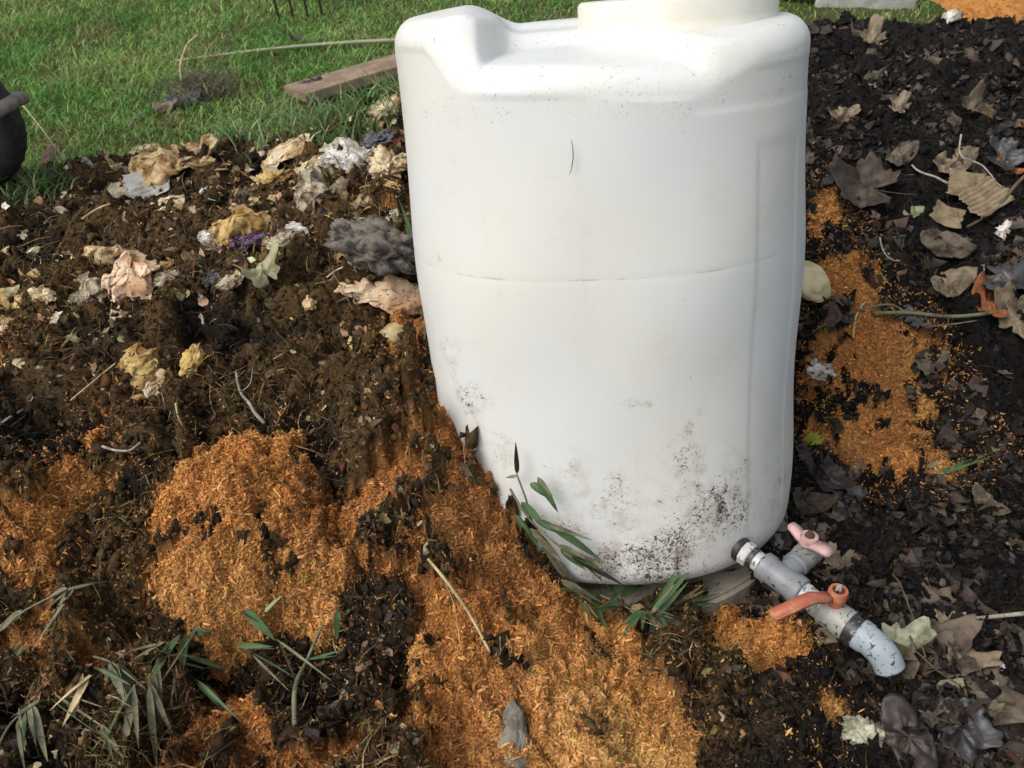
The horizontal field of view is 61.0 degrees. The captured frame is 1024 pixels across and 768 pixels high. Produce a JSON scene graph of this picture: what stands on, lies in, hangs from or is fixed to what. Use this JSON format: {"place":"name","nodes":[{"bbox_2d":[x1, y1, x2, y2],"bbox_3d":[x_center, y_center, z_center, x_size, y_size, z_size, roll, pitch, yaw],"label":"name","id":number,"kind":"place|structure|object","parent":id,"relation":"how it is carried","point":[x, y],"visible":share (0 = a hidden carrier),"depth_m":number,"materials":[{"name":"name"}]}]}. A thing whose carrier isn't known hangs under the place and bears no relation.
{"place":"outdoors","nodes":[
{"label":"outdoors","id":0,"kind":"place"},
{"bbox_2d":[0,0,977,170],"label":"ground","id":1,"kind":"structure","parent":0,"point":[806,15],"depth_m":3.23,"materials":[{"name":"plant"}]},
{"bbox_2d":[152,97,178,113],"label":"dead leaf","id":2,"kind":"object","parent":1,"relation":"on","point":[161,106],"visible":1,"depth_m":2.80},
{"bbox_2d":[163,89,200,107],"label":"dead leaf","id":3,"kind":"object","parent":1,"relation":"on","point":[169,98],"visible":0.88,"depth_m":2.84,"materials":[{"name":"plant"}]},
{"bbox_2d":[122,55,252,111],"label":"dry grass","id":4,"kind":"structure","parent":1,"relation":"on","point":[207,79],"depth_m":2.91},
{"bbox_2d":[0,63,402,209],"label":"long grass","id":5,"kind":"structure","parent":1,"relation":"on","point":[321,113],"depth_m":1.80,"materials":[{"name":"plant"}]},
{"bbox_2d":[177,38,394,61],"bbox_3d":[-0.779,-1.215,3.156,0.839,0.044,0.021,-8,34,-12],"label":"bamboo cane","id":6,"kind":"object","parent":1,"relation":"on","point":[373,41],"visible":0.77,"depth_m":3.16,"materials":[{"name":"plant"}]},
{"bbox_2d":[273,0,322,21],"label":"garden fork","id":7,"kind":"object","parent":1,"relation":"on","point":[291,9],"visible":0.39,"depth_m":3.38,"materials":[{"name":"metal"}]},
{"bbox_2d":[284,54,397,102],"bbox_3d":[-0.496,-1.070,2.995,0.546,0.034,0.192,-27,37,-25],"label":"wooden plank","id":8,"kind":"object","parent":1,"relation":"on","point":[327,83],"visible":0.59,"depth_m":2.92,"materials":[{"name":"wood"}]},
{"bbox_2d":[0,74,719,767],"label":"compost heap","id":9,"kind":"object","parent":1,"relation":"on","point":[228,346],"visible":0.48,"depth_m":1.27,"materials":[{"name":"soil"}]},
{"bbox_2d":[0,284,22,314],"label":"paper towel","id":10,"kind":"object","parent":9,"relation":"on","point":[4,300],"visible":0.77,"depth_m":1.48,"materials":[{"name":"paper"}]},
{"bbox_2d":[0,82,29,185],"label":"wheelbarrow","id":11,"kind":"object","parent":9,"relation":"on","point":[13,141],"visible":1,"depth_m":1.75,"materials":[{"name":"rubber"}]},
{"bbox_2d":[27,285,56,305],"bbox_3d":[-0.793,-0.151,1.466,0.053,0.014,0.036,30,55,9],"label":"paper scrap","id":12,"kind":"object","parent":9,"relation":"on","point":[46,294],"visible":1,"depth_m":1.46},
{"bbox_2d":[40,145,55,163],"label":"dead leaf","id":13,"kind":"object","parent":9,"relation":"on","point":[50,149],"visible":0.87,"depth_m":2.02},
{"bbox_2d":[0,581,108,674],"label":"bamboo sprig","id":14,"kind":"object","parent":9,"relation":"on","point":[13,617],"visible":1,"depth_m":1.10,"materials":[{"name":"green plant"}]},
{"bbox_2d":[0,695,123,766],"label":"bamboo sprig","id":15,"kind":"object","parent":9,"relation":"on","point":[34,720],"visible":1,"depth_m":1.03,"materials":[{"name":"green plant"}]},
{"bbox_2d":[0,417,145,591],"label":"sawdust","id":16,"kind":"object","parent":9,"relation":"on","point":[67,480],"visible":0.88,"depth_m":1.19},
{"bbox_2d":[68,271,111,304],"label":"paper towel","id":17,"kind":"object","parent":9,"relation":"on","point":[93,287],"visible":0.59,"depth_m":1.50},
{"bbox_2d":[81,244,136,266],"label":"paper towel","id":18,"kind":"object","parent":9,"relation":"on","point":[110,252],"visible":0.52,"depth_m":1.54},
{"bbox_2d":[50,655,172,765],"bbox_3d":[-0.481,0.398,1.052,0.147,0.094,0.100,12,35,18],"label":"bamboo sprig","id":19,"kind":"object","parent":9,"relation":"on","point":[156,713],"visible":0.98,"depth_m":1.04,"materials":[{"name":"green plant"}]},
{"bbox_2d":[106,181,127,197],"bbox_3d":[-0.820,-0.406,1.828,0.072,0.006,0.059,7,64,4],"label":"card piece","id":20,"kind":"object","parent":9,"relation":"on","point":[118,191],"visible":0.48,"depth_m":1.83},
{"bbox_2d":[101,250,162,308],"bbox_3d":[-0.658,-0.179,1.496,0.099,0.053,0.119,7,69,10],"label":"paper towel","id":21,"kind":"object","parent":9,"relation":"on","point":[131,272],"visible":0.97,"depth_m":1.48,"materials":[{"name":"paper"}]},
{"bbox_2d":[128,142,160,154],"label":"paper towel","id":22,"kind":"object","parent":9,"relation":"on","point":[155,146],"visible":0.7,"depth_m":2.63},
{"bbox_2d":[117,343,172,401],"bbox_3d":[-0.575,-0.019,1.345,0.095,0.044,0.100,-8,69,-7],"label":"paper towel","id":23,"kind":"object","parent":9,"relation":"on","point":[138,360],"visible":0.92,"depth_m":1.34,"materials":[{"name":"beige paper"}]},
{"bbox_2d":[122,171,169,201],"bbox_3d":[-0.753,-0.414,1.795,0.096,0.011,0.096,-29,65,-5],"label":"corrugated card","id":24,"kind":"object","parent":9,"relation":"on","point":[133,182],"visible":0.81,"depth_m":1.79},
{"bbox_2d":[126,133,218,189],"bbox_3d":[-0.715,-0.473,1.830,0.211,0.072,0.153,-16,47,3],"label":"paper towel","id":25,"kind":"object","parent":24,"relation":"on","point":[160,166],"visible":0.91,"depth_m":1.80,"materials":[{"name":"paper"}]},
{"bbox_2d":[142,368,168,398],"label":"paper towel","id":26,"kind":"object","parent":9,"relation":"on","point":[161,378],"visible":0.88,"depth_m":1.33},
{"bbox_2d":[151,269,185,287],"bbox_3d":[-0.597,-0.182,1.503,0.058,0.028,0.053,20,38,27],"label":"paper wad","id":27,"kind":"object","parent":9,"relation":"on","point":[159,279],"visible":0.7,"depth_m":1.49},
{"bbox_2d":[155,195,192,213],"bbox_3d":[-0.647,-0.351,1.688,0.115,0.023,0.059,4,51,8],"label":"paper peel","id":28,"kind":"object","parent":9,"relation":"on","point":[180,200],"visible":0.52,"depth_m":1.68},
{"bbox_2d":[128,627,238,719],"bbox_3d":[-0.394,0.363,1.078,0.102,0.093,0.133,-27,42,-35],"label":"bamboo sprig","id":29,"kind":"object","parent":9,"relation":"on","point":[183,649],"visible":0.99,"depth_m":1.09,"materials":[{"name":"green plant"}]},
{"bbox_2d":[179,343,205,377],"bbox_3d":[-0.488,-0.036,1.324,0.038,0.022,0.062,10,65,13],"label":"food scrap","id":30,"kind":"object","parent":9,"relation":"on","point":[191,362],"visible":1,"depth_m":1.32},
{"bbox_2d":[197,230,215,249],"bbox_3d":[-0.534,-0.260,1.559,0.073,0.017,0.056,14,62,16],"label":"paper scrap","id":31,"kind":"object","parent":9,"relation":"on","point":[204,235],"visible":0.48,"depth_m":1.56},
{"bbox_2d":[198,272,220,287],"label":"plastic scrap","id":32,"kind":"object","parent":9,"relation":"on","point":[211,280],"visible":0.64,"depth_m":1.50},
{"bbox_2d":[215,272,244,290],"bbox_3d":[-0.473,-0.171,1.461,0.059,0.021,0.038,-12,51,15],"label":"paper wad","id":33,"kind":"object","parent":9,"relation":"on","point":[224,282],"visible":0.99,"depth_m":1.45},
{"bbox_2d":[212,231,270,251],"bbox_3d":[-0.470,-0.250,1.528,0.132,0.023,0.041,-11,65,10],"label":"plastic scrap","id":34,"kind":"object","parent":9,"relation":"on","point":[251,239],"visible":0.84,"depth_m":1.52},
{"bbox_2d":[206,204,271,246],"bbox_3d":[-0.487,-0.287,1.544,0.117,0.045,0.081,-17,55,-11],"label":"paper towel","id":35,"kind":"object","parent":34,"relation":"on","point":[242,218],"visible":0.94,"depth_m":1.53,"materials":[{"name":"beige paper"}]},
{"bbox_2d":[121,401,362,687],"bbox_3d":[-0.384,0.216,1.215,0.336,0.252,0.369,-6,34,-10],"label":"sawdust","id":36,"kind":"object","parent":9,"relation":"on","point":[238,478],"visible":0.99,"depth_m":1.16},
{"bbox_2d":[235,365,265,424],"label":"twig","id":37,"kind":"object","parent":9,"relation":"on","point":[258,416],"visible":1,"depth_m":1.31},
{"bbox_2d":[233,240,279,288],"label":"dead leaf","id":38,"kind":"object","parent":9,"relation":"on","point":[262,271],"visible":1,"depth_m":1.43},
{"bbox_2d":[254,168,293,186],"bbox_3d":[-0.470,-0.396,1.698,0.097,0.040,0.059,-12,42,11],"label":"paper wad","id":39,"kind":"object","parent":9,"relation":"on","point":[282,176],"visible":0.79,"depth_m":1.69,"materials":[{"name":"paper"}]},
{"bbox_2d":[262,229,305,249],"bbox_3d":[-0.393,-0.248,1.500,0.084,0.026,0.049,-5,60,9],"label":"paper wad","id":40,"kind":"object","parent":9,"relation":"on","point":[283,237],"visible":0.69,"depth_m":1.49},
{"bbox_2d":[261,133,309,170],"bbox_3d":[-0.454,-0.463,1.733,0.125,0.019,0.063,-21,63,17],"label":"paper towel","id":41,"kind":"object","parent":9,"relation":"on","point":[279,153],"visible":0.96,"depth_m":1.73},
{"bbox_2d":[276,221,308,234],"bbox_3d":[-0.385,-0.272,1.515,0.066,0.010,0.029,8,60,-3],"label":"paper scrap","id":42,"kind":"object","parent":9,"relation":"on","point":[294,225],"visible":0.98,"depth_m":1.51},
{"bbox_2d":[236,596,349,724],"bbox_3d":[-0.264,0.337,1.122,0.134,0.069,0.168,-24,40,-32],"label":"bamboo sprig","id":43,"kind":"object","parent":9,"relation":"on","point":[257,621],"visible":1,"depth_m":1.13,"materials":[{"name":"green plant"}]},
{"bbox_2d":[292,155,322,174],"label":"paper towel","id":44,"kind":"object","parent":9,"relation":"on","point":[314,161],"visible":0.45,"depth_m":1.67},
{"bbox_2d":[302,295,317,310],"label":"paper scrap","id":45,"kind":"object","parent":9,"relation":"on","point":[308,304],"visible":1,"depth_m":1.42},
{"bbox_2d":[291,164,348,214],"bbox_3d":[-0.350,-0.361,1.587,0.112,0.059,0.112,17,63,12],"label":"paper towel","id":46,"kind":"object","parent":9,"relation":"on","point":[311,183],"visible":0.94,"depth_m":1.58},
{"bbox_2d":[317,137,374,173],"bbox_3d":[-0.304,-0.433,1.659,0.136,0.037,0.088,18,60,1],"label":"paper towel","id":47,"kind":"object","parent":9,"relation":"on","point":[350,151],"visible":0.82,"depth_m":1.65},
{"bbox_2d":[323,215,416,275],"bbox_3d":[-0.218,-0.226,1.416,0.172,0.075,0.121,16,54,-9],"label":"mouldy loaf","id":48,"kind":"object","parent":9,"relation":"on","point":[379,245],"visible":0.95,"depth_m":1.39,"materials":[{"name":"food"}]},
{"bbox_2d":[360,117,383,129],"bbox_3d":[-0.281,-0.522,1.743,0.095,0.025,0.037,-2,70,-8],"label":"paper peel","id":49,"kind":"object","parent":9,"relation":"on","point":[373,119],"visible":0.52,"depth_m":1.73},
{"bbox_2d":[0,91,749,767],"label":"leaf litter","id":50,"kind":"object","parent":9,"relation":"on","point":[314,731],"visible":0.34,"depth_m":1.32,"materials":[{"name":"plant"}]},
{"bbox_2d":[330,274,421,315],"bbox_3d":[-0.208,-0.149,1.451,0.198,0.036,0.072,8,72,-13],"label":"paper bag","id":51,"kind":"object","parent":9,"relation":"on","point":[392,292],"visible":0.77,"depth_m":1.44,"materials":[{"name":"paper"}]},
{"bbox_2d":[359,127,397,148],"bbox_3d":[-0.265,-0.476,1.694,0.097,0.028,0.049,-8,62,15],"label":"crumpled plastic scrap","id":52,"kind":"object","parent":9,"relation":"on","point":[369,141],"visible":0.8,"depth_m":1.69,"materials":[{"name":"plastic"}]},
{"bbox_2d":[367,90,400,119],"bbox_3d":[-0.241,-0.562,1.746,0.112,0.036,0.067,-26,57,-12],"label":"paper peel","id":53,"kind":"object","parent":9,"relation":"on","point":[381,107],"visible":0.57,"depth_m":1.73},
{"bbox_2d":[368,144,407,179],"bbox_3d":[-0.230,-0.404,1.624,0.080,0.048,0.081,-1,68,2],"label":"paper wad","id":54,"kind":"object","parent":9,"relation":"on","point":[383,158],"visible":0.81,"depth_m":1.61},
{"bbox_2d":[379,322,403,344],"bbox_3d":[-0.196,-0.081,1.428,0.054,0.034,0.040,-37,73,-16],"label":"crumpled paper scrap","id":55,"kind":"object","parent":9,"relation":"on","point":[392,330],"visible":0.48,"depth_m":1.41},
{"bbox_2d":[325,277,737,767],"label":"sawdust","id":56,"kind":"object","parent":9,"relation":"on","point":[562,687],"visible":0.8,"depth_m":1.15},
{"bbox_2d":[427,558,490,651],"bbox_3d":[-0.069,0.288,1.138,0.110,0.100,0.007,25,40,33],"label":"straw","id":57,"kind":"object","parent":56,"relation":"on","point":[450,586],"visible":1,"depth_m":1.13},
{"bbox_2d":[496,699,529,767],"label":"dead leaf","id":58,"kind":"object","parent":56,"relation":"on","point":[515,729],"visible":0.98,"depth_m":1.08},
{"bbox_2d":[559,580,660,635],"bbox_3d":[0.135,0.306,1.250,0.139,0.081,0.170,0,33,0],"label":"bamboo sprig","id":59,"kind":"object","parent":56,"relation":"on","point":[591,595],"visible":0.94,"depth_m":1.24,"materials":[{"name":"green plant"}]},
{"bbox_2d":[621,569,718,650],"bbox_3d":[0.223,0.312,1.223,0.116,0.082,0.174,13,35,19],"label":"bamboo sprig","id":60,"kind":"object","parent":56,"relation":"on","point":[668,590],"visible":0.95,"depth_m":1.22,"materials":[{"name":"green plant"}]},
{"bbox_2d":[506,442,557,511],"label":"bamboo sprig","id":61,"kind":"object","parent":9,"relation":"on","point":[540,487],"visible":0.98,"depth_m":1.18,"materials":[{"name":"green plant"}]},
{"bbox_2d":[509,488,622,590],"bbox_3d":[0.087,0.236,1.243,0.182,0.189,0.079,0,33,0],"label":"bamboo sprig","id":62,"kind":"object","parent":9,"relation":"on","point":[572,555],"visible":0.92,"depth_m":1.21,"materials":[{"name":"green plant"}]},
{"bbox_2d":[576,510,787,619],"bbox_3d":[0.175,0.228,1.535,0.592,0.050,0.592,-4,27,2],"label":"paving slab","id":63,"kind":"object","parent":1,"relation":"on","point":[732,587],"depth_m":1.31,"materials":[{"name":"concrete"}]},
{"bbox_2d":[395,0,905,676],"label":"water tank","id":64,"kind":"object","parent":63,"relation":"on","point":[611,322],"visible":0.93,"depth_m":1.10,"materials":[{"name":"plastic"}]},
{"bbox_2d":[679,10,1023,767],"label":"compost heap","id":65,"kind":"object","parent":1,"relation":"on","point":[995,348],"visible":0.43,"depth_m":1.59,"materials":[{"name":"soil"}]},
{"bbox_2d":[0,167,882,767],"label":"sawdust","id":66,"kind":"object","parent":65,"relation":"on","point":[258,737],"visible":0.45,"depth_m":1.09},
{"bbox_2d":[656,579,858,714],"bbox_3d":[0.342,0.346,1.246,0.249,0.107,0.235,-17,37,-24],"label":"sawdust","id":67,"kind":"object","parent":65,"relation":"on","point":[768,640],"visible":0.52,"depth_m":1.24},
{"bbox_2d":[794,442,815,468],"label":"dead leaf","id":68,"kind":"object","parent":65,"relation":"on","point":[804,453],"visible":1,"depth_m":1.54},
{"bbox_2d":[804,431,824,444],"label":"seedling","id":69,"kind":"object","parent":65,"relation":"on","point":[814,438],"visible":1,"depth_m":1.56,"materials":[{"name":"green plant"}]},
{"bbox_2d":[801,260,831,302],"bbox_3d":[0.568,-0.196,1.648,0.068,0.048,0.093,-15,70,-16],"label":"squash rind","id":70,"kind":"object","parent":65,"relation":"on","point":[816,285],"visible":0.75,"depth_m":1.63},
{"bbox_2d":[848,457,865,480],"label":"dead leaf","id":71,"kind":"object","parent":65,"relation":"on","point":[857,472],"visible":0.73,"depth_m":1.55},
{"bbox_2d":[839,714,885,747],"bbox_3d":[0.445,0.439,1.097,0.068,0.030,0.045,8,37,19],"label":"crumpled paper towel","id":72,"kind":"object","parent":65,"relation":"on","point":[856,726],"visible":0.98,"depth_m":1.09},
{"bbox_2d":[718,12,1023,767],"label":"leaf litter","id":73,"kind":"object","parent":65,"relation":"on","point":[1012,748],"visible":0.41,"depth_m":1.48,"materials":[{"name":"plant"}]},
{"bbox_2d":[793,491,837,514],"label":"dead leaf","id":74,"kind":"object","parent":73,"relation":"on","point":[820,502],"visible":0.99,"depth_m":1.48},
{"bbox_2d":[816,457,857,491],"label":"dead leaf","id":75,"kind":"object","parent":73,"relation":"on","point":[838,477],"visible":1,"depth_m":1.50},
{"bbox_2d":[813,549,861,580],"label":"dead leaf","id":76,"kind":"object","parent":73,"relation":"on","point":[847,555],"visible":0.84,"depth_m":1.36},
{"bbox_2d":[828,104,860,122],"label":"dead leaf","id":77,"kind":"object","parent":73,"relation":"on","point":[855,109],"visible":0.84,"depth_m":2.01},
{"bbox_2d":[826,485,865,503],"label":"dead leaf","id":78,"kind":"object","parent":73,"relation":"on","point":[858,490],"visible":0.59,"depth_m":1.52,"materials":[{"name":"plant"}]},
{"bbox_2d":[829,151,916,208],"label":"dead leaf","id":79,"kind":"object","parent":73,"relation":"on","point":[870,173],"visible":1,"depth_m":1.80,"materials":[{"name":"plant"}]},
{"bbox_2d":[881,616,936,677],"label":"dead leaf","id":80,"kind":"object","parent":73,"relation":"on","point":[921,631],"visible":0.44,"depth_m":1.17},
{"bbox_2d":[909,614,982,677],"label":"dead leaf","id":81,"kind":"object","parent":73,"relation":"on","point":[968,627],"visible":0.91,"depth_m":1.17,"materials":[{"name":"plant"}]},
{"bbox_2d":[918,696,1002,762],"bbox_3d":[0.552,0.424,1.077,0.104,0.018,0.081,18,61,8],"label":"dead leaf","id":82,"kind":"object","parent":73,"relation":"on","point":[982,733],"visible":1,"depth_m":1.07,"materials":[{"name":"plant"}]},
{"bbox_2d":[945,636,1003,676],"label":"dead leaf","id":83,"kind":"object","parent":73,"relation":"on","point":[988,659],"visible":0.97,"depth_m":1.16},
{"bbox_2d":[988,699,1005,727],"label":"dead leaf","id":84,"kind":"object","parent":73,"relation":"on","point":[994,705],"visible":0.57,"depth_m":1.11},
{"bbox_2d":[859,14,887,45],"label":"dead leaf","id":85,"kind":"object","parent":65,"relation":"on","point":[871,35],"visible":0.94,"depth_m":2.41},
{"bbox_2d":[887,90,911,112],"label":"dead leaf","id":86,"kind":"object","parent":65,"relation":"on","point":[900,101],"visible":1,"depth_m":1.97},
{"bbox_2d":[885,140,918,165],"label":"dead leaf","id":87,"kind":"object","parent":65,"relation":"on","point":[897,155],"visible":1,"depth_m":1.87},
{"bbox_2d":[793,161,1023,507],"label":"sawdust","id":88,"kind":"object","parent":65,"relation":"on","point":[882,350],"visible":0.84,"depth_m":1.62},
{"bbox_2d":[805,358,837,380],"bbox_3d":[0.579,-0.025,1.628,0.061,0.018,0.043,22,74,14],"label":"paper scrap","id":89,"kind":"object","parent":88,"relation":"on","point":[817,369],"visible":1,"depth_m":1.62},
{"bbox_2d":[801,303,997,340],"bbox_3d":[0.742,-0.117,1.653,0.383,0.067,0.036,-1,33,-1],"label":"twig","id":90,"kind":"object","parent":88,"relation":"on","point":[900,311],"visible":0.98,"depth_m":1.64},
{"bbox_2d":[898,304,933,328],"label":"dead leaf","id":91,"kind":"object","parent":88,"relation":"on","point":[917,322],"visible":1,"depth_m":1.65,"materials":[{"name":"plant"}]},
{"bbox_2d":[926,453,994,474],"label":"bamboo sprig","id":92,"kind":"object","parent":88,"relation":"on","point":[949,469],"visible":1,"depth_m":1.51,"materials":[{"name":"green plant"}]},
{"bbox_2d":[880,693,937,767],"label":"dead leaf","id":93,"kind":"object","parent":65,"relation":"on","point":[898,713],"visible":0.99,"depth_m":1.07,"materials":[{"name":"plant"}]},
{"bbox_2d":[904,582,957,607],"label":"dead leaf","id":94,"kind":"object","parent":65,"relation":"on","point":[944,591],"visible":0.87,"depth_m":1.27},
{"bbox_2d":[913,349,950,374],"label":"dead leaf","id":95,"kind":"object","parent":65,"relation":"on","point":[926,366],"visible":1,"depth_m":1.59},
{"bbox_2d":[918,698,946,727],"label":"dead leaf","id":96,"kind":"object","parent":65,"relation":"on","point":[931,722],"visible":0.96,"depth_m":1.09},
{"bbox_2d":[920,228,976,258],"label":"dead leaf","id":97,"kind":"object","parent":65,"relation":"on","point":[949,244],"visible":1,"depth_m":1.72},
{"bbox_2d":[941,9,961,23],"bbox_3d":[1.313,-1.098,2.591,0.063,0.028,0.049,-28,68,-11],"label":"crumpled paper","id":98,"kind":"object","parent":65,"relation":"on","point":[952,15],"visible":1,"depth_m":2.58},
{"bbox_2d":[930,266,977,297],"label":"dead leaf","id":99,"kind":"object","parent":65,"relation":"on","point":[961,278],"visible":1,"depth_m":1.69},
{"bbox_2d":[932,145,979,172],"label":"dead leaf","id":100,"kind":"object","parent":65,"relation":"on","point":[944,162],"visible":0.88,"depth_m":1.88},
{"bbox_2d":[916,647,1023,725],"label":"dead leaf","id":101,"kind":"object","parent":65,"relation":"on","point":[1013,710],"visible":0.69,"depth_m":1.12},
{"bbox_2d":[929,168,1013,228],"bbox_3d":[0.947,-0.377,1.780,0.139,0.073,0.179,19,37,26],"label":"cardboard box flap","id":102,"kind":"object","parent":65,"relation":"on","point":[987,192],"visible":1,"depth_m":1.78,"materials":[{"name":"cardboard"}]},
{"bbox_2d":[962,79,993,115],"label":"dead leaf","id":103,"kind":"object","parent":65,"relation":"on","point":[972,102],"visible":1,"depth_m":2.01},
{"bbox_2d":[971,271,1007,317],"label":"dead leaf","id":104,"kind":"object","parent":65,"relation":"on","point":[986,295],"visible":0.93,"depth_m":1.67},
{"bbox_2d":[972,484,1010,515],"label":"dead leaf","id":105,"kind":"object","parent":65,"relation":"on","point":[978,491],"visible":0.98,"depth_m":1.48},
{"bbox_2d":[966,175,1023,227],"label":"twig","id":106,"kind":"object","parent":65,"relation":"on","point":[1014,186],"visible":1,"depth_m":1.77,"materials":[{"name":"wood"}]},
{"bbox_2d":[972,256,1023,309],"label":"dead leaf","id":107,"kind":"object","parent":65,"relation":"on","point":[1013,274],"visible":0.76,"depth_m":1.69,"materials":[{"name":"plant"}]},
{"bbox_2d":[976,611,1023,619],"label":"twig","id":108,"kind":"object","parent":65,"relation":"on","point":[1008,615],"visible":0.42,"depth_m":1.25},
{"bbox_2d":[995,219,1011,240],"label":"paper scrap","id":109,"kind":"object","parent":65,"relation":"on","point":[1003,229],"visible":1,"depth_m":1.76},
{"bbox_2d":[987,135,1023,169],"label":"dead leaf","id":110,"kind":"object","parent":65,"relation":"on","point":[1009,150],"visible":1,"depth_m":1.86,"materials":[{"name":"plant"}]},
{"bbox_2d":[994,281,1023,338],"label":"dead leaf","id":111,"kind":"object","parent":65,"relation":"on","point":[1005,294],"visible":1,"depth_m":1.65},
{"bbox_2d":[813,0,916,9],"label":"concrete block","id":112,"kind":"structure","parent":1,"relation":"on","point":[891,4],"depth_m":3.45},
{"bbox_2d":[930,0,1023,22],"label":"sawdust","id":113,"kind":"object","parent":1,"relation":"on","point":[975,9],"visible":0.49,"depth_m":3.37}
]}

